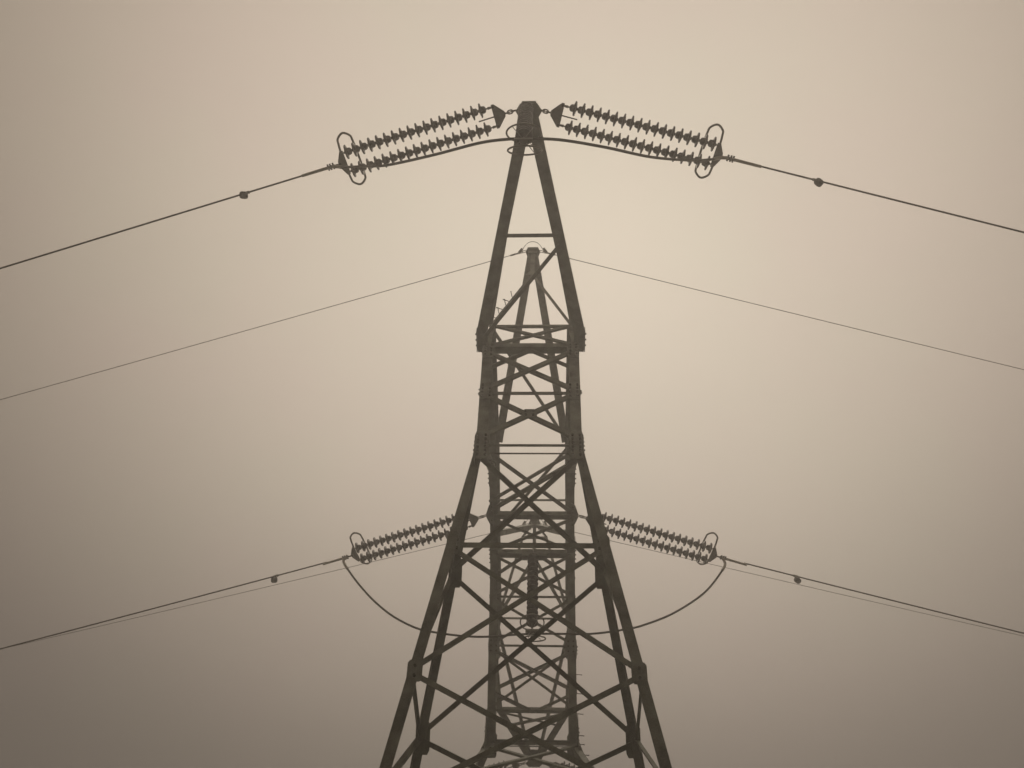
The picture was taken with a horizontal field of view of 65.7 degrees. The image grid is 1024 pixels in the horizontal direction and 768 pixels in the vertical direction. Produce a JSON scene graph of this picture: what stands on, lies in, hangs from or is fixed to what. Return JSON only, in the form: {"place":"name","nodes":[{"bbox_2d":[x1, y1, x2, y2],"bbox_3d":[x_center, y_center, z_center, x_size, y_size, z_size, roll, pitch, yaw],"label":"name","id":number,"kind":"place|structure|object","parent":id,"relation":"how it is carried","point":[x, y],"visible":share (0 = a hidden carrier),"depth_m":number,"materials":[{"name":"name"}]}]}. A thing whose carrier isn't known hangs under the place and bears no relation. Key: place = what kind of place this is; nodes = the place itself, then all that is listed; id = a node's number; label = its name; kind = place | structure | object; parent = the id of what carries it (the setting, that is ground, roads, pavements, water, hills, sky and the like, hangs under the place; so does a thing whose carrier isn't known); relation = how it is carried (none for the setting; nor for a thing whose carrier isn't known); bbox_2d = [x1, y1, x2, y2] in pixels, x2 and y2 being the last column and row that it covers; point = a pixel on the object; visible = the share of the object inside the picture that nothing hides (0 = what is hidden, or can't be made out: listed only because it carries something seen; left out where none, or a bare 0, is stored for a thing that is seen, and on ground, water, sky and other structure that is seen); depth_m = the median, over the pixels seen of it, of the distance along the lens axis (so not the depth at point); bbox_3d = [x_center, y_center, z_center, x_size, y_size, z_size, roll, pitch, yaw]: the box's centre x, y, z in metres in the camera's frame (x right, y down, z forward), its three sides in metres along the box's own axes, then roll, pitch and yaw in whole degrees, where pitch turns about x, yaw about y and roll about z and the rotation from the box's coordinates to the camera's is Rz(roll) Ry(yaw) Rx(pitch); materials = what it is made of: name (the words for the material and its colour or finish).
{"place":"outdoors","nodes":[
{"label":"outdoors","id":0,"kind":"place"},
{"bbox_2d":[0,0,1023,767],"label":"sky","id":1,"kind":"structure","parent":0,"point":[814,449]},
{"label":"ground","id":2,"kind":"structure","parent":0,"visible":0},
{"bbox_2d":[379,101,671,767],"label":"lattice tower","id":3,"kind":"structure","parent":2,"relation":"on","point":[492,424],"depth_m":17.05,"materials":[{"name":"metal"}]},
{"bbox_2d":[323,513,486,564],"bbox_3d":[-2.900,4.321,21.613,4.617,0.769,1.134,-9,-61,7],"label":"tension insulator","id":4,"kind":"object","parent":3,"relation":"attached to","point":[392,549],"visible":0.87,"depth_m":21.51,"materials":[{"name":"grey ceramic"}]},
{"bbox_2d":[0,562,324,649],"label":"power cable","id":5,"kind":"object","parent":4,"relation":"attached to","point":[160,606],"visible":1,"depth_m":21.97,"materials":[{"name":"black metal"}]},
{"bbox_2d":[271,574,278,582],"bbox_3d":[-6.482,5.316,21.660,0.178,0.274,0.159,4,-61,0],"label":"vibration damper","id":6,"kind":"object","parent":5,"relation":"attached to","point":[274,579],"visible":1,"depth_m":21.57,"materials":[{"name":"grey metal"}]},
{"bbox_2d":[301,103,515,184],"bbox_3d":[-2.130,-4.919,16.505,4.632,0.674,1.134,-9,-61,7],"label":"tension insulator","id":7,"kind":"object","parent":3,"relation":"attached to","point":[499,115],"visible":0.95,"depth_m":16.37,"materials":[{"name":"grey ceramic"}]},
{"bbox_2d":[0,175,301,268],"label":"power cable","id":8,"kind":"object","parent":7,"relation":"attached to","point":[147,223],"visible":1,"depth_m":16.71,"materials":[{"name":"black metal"}]},
{"bbox_2d":[239,191,249,198],"bbox_3d":[-5.575,-3.954,16.525,0.179,0.276,0.160,4,-61,0],"label":"vibration damper","id":9,"kind":"object","parent":8,"relation":"attached to","point":[243,194],"visible":1,"depth_m":16.43,"materials":[{"name":"grey metal"}]},
{"bbox_2d":[489,760,526,767],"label":"tension insulator","id":10,"kind":"object","parent":3,"relation":"attached to","point":[515,765],"visible":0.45,"depth_m":26.60,"materials":[{"name":"grey metal"}]},
{"bbox_2d":[510,248,525,255],"bbox_3d":[0.186,-4.047,24.239,0.521,0.227,0.131,-12,-62,9],"label":"earth wire clamp","id":11,"kind":"object","parent":3,"relation":"attached to","point":[520,250],"visible":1,"depth_m":24.19,"materials":[{"name":"grey metal"}]},
{"bbox_2d":[0,255,509,399],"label":"earth wire","id":12,"kind":"object","parent":11,"relation":"attached to","point":[252,328],"visible":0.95,"depth_m":24.91,"materials":[{"name":"grey metal"}]},
{"bbox_2d":[506,102,541,155],"bbox_3d":[0.244,-4.835,14.802,0.647,3.492,0.562,0,-61,2],"label":"hanging insulator","id":13,"kind":"object","parent":3,"relation":"hanging from","point":[524,125],"visible":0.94,"depth_m":13.82,"materials":[{"name":"grey metal"}]},
{"bbox_2d":[332,137,728,168],"bbox_3d":[0.272,-4.385,14.956,8.158,2.633,1.085,-1,-61,2],"label":"jumper cable","id":14,"kind":"object","parent":13,"relation":"hanging from","point":[535,138],"visible":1,"depth_m":14.16,"materials":[{"name":"metal"}]},
{"bbox_2d":[520,549,545,641],"bbox_3d":[0.551,5.413,20.580,0.658,3.367,0.622,0,-61,2],"label":"hanging insulator","id":15,"kind":"object","parent":3,"relation":"hanging from","point":[531,615],"visible":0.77,"depth_m":20.35,"materials":[{"name":"grey ceramic"}]},
{"bbox_2d":[342,556,725,637],"bbox_3d":[0.504,5.423,20.294,10.287,2.682,0.317,-1,-61,2],"label":"jumper cable","id":16,"kind":"object","parent":15,"relation":"hanging from","point":[504,635],"visible":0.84,"depth_m":19.52,"materials":[{"name":"metal"}]},
{"bbox_2d":[540,248,555,255],"bbox_3d":[1.085,-4.054,24.203,0.520,0.231,0.134,11,-61,-4],"label":"earth wire clamp","id":17,"kind":"object","parent":3,"relation":"attached to","point":[545,251],"visible":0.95,"depth_m":24.16,"materials":[{"name":"grey metal"}]},
{"bbox_2d":[556,255,1023,369],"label":"earth wire","id":18,"kind":"object","parent":17,"relation":"attached to","point":[796,314],"visible":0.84,"depth_m":24.14,"materials":[{"name":"grey metal"}]},
{"bbox_2d":[543,761,574,767],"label":"tension insulator","id":19,"kind":"object","parent":3,"relation":"attached to","point":[567,765],"visible":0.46,"depth_m":26.44,"materials":[{"name":"grey metal"}]},
{"bbox_2d":[541,101,761,178],"bbox_3d":[2.798,-4.947,16.255,4.622,0.744,1.132,8,-61,-2],"label":"tension insulator","id":20,"kind":"object","parent":3,"relation":"attached to","point":[556,113],"visible":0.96,"depth_m":16.13,"materials":[{"name":"grey ceramic"}]},
{"bbox_2d":[761,166,1023,232],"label":"power cable","id":21,"kind":"object","parent":20,"relation":"attached to","point":[894,199],"visible":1,"depth_m":16.02,"materials":[{"name":"black metal"}]},
{"bbox_2d":[812,178,823,186],"bbox_3d":[6.169,-4.080,15.984,0.178,0.276,0.158,31,-64,-15],"label":"vibration damper","id":22,"kind":"object","parent":21,"relation":"attached to","point":[818,182],"visible":1,"depth_m":15.88,"materials":[{"name":"grey metal"}]},
{"bbox_2d":[577,512,746,565],"bbox_3d":[3.993,4.264,21.308,4.612,0.806,1.132,8,-61,-2],"label":"tension insulator","id":23,"kind":"object","parent":3,"relation":"attached to","point":[691,542],"visible":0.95,"depth_m":21.17,"materials":[{"name":"grey ceramic"}]},
{"bbox_2d":[744,562,1023,633],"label":"power cable","id":24,"kind":"object","parent":23,"relation":"hanging from","point":[885,598],"visible":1,"depth_m":21.10,"materials":[{"name":"black metal"}]},
{"bbox_2d":[793,575,800,583],"bbox_3d":[7.567,5.174,21.049,0.178,0.274,0.158,31,-64,-14],"label":"vibration damper","id":25,"kind":"object","parent":24,"relation":"attached to","point":[797,579],"visible":1,"depth_m":20.95,"materials":[{"name":"grey metal"}]},
{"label":"earth wire clamp","id":26,"kind":"object","parent":3,"relation":"attached to","visible":0},
{"bbox_2d":[8,533,489,647],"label":"earth wire","id":27,"kind":"object","parent":26,"relation":"attached to","point":[243,592],"visible":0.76,"depth_m":30.52,"materials":[{"name":"grey metal"}]},
{"bbox_3d":[1.311,5.192,29.391,0.516,0.226,0.174,4,-61,0],"label":"earth wire clamp","id":28,"kind":"object","parent":3,"relation":"attached to","visible":0},
{"bbox_2d":[575,532,1021,635],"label":"earth wire","id":29,"kind":"object","parent":28,"relation":"attached to","point":[811,587],"visible":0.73,"depth_m":29.49,"materials":[{"name":"grey metal"}]}
]}

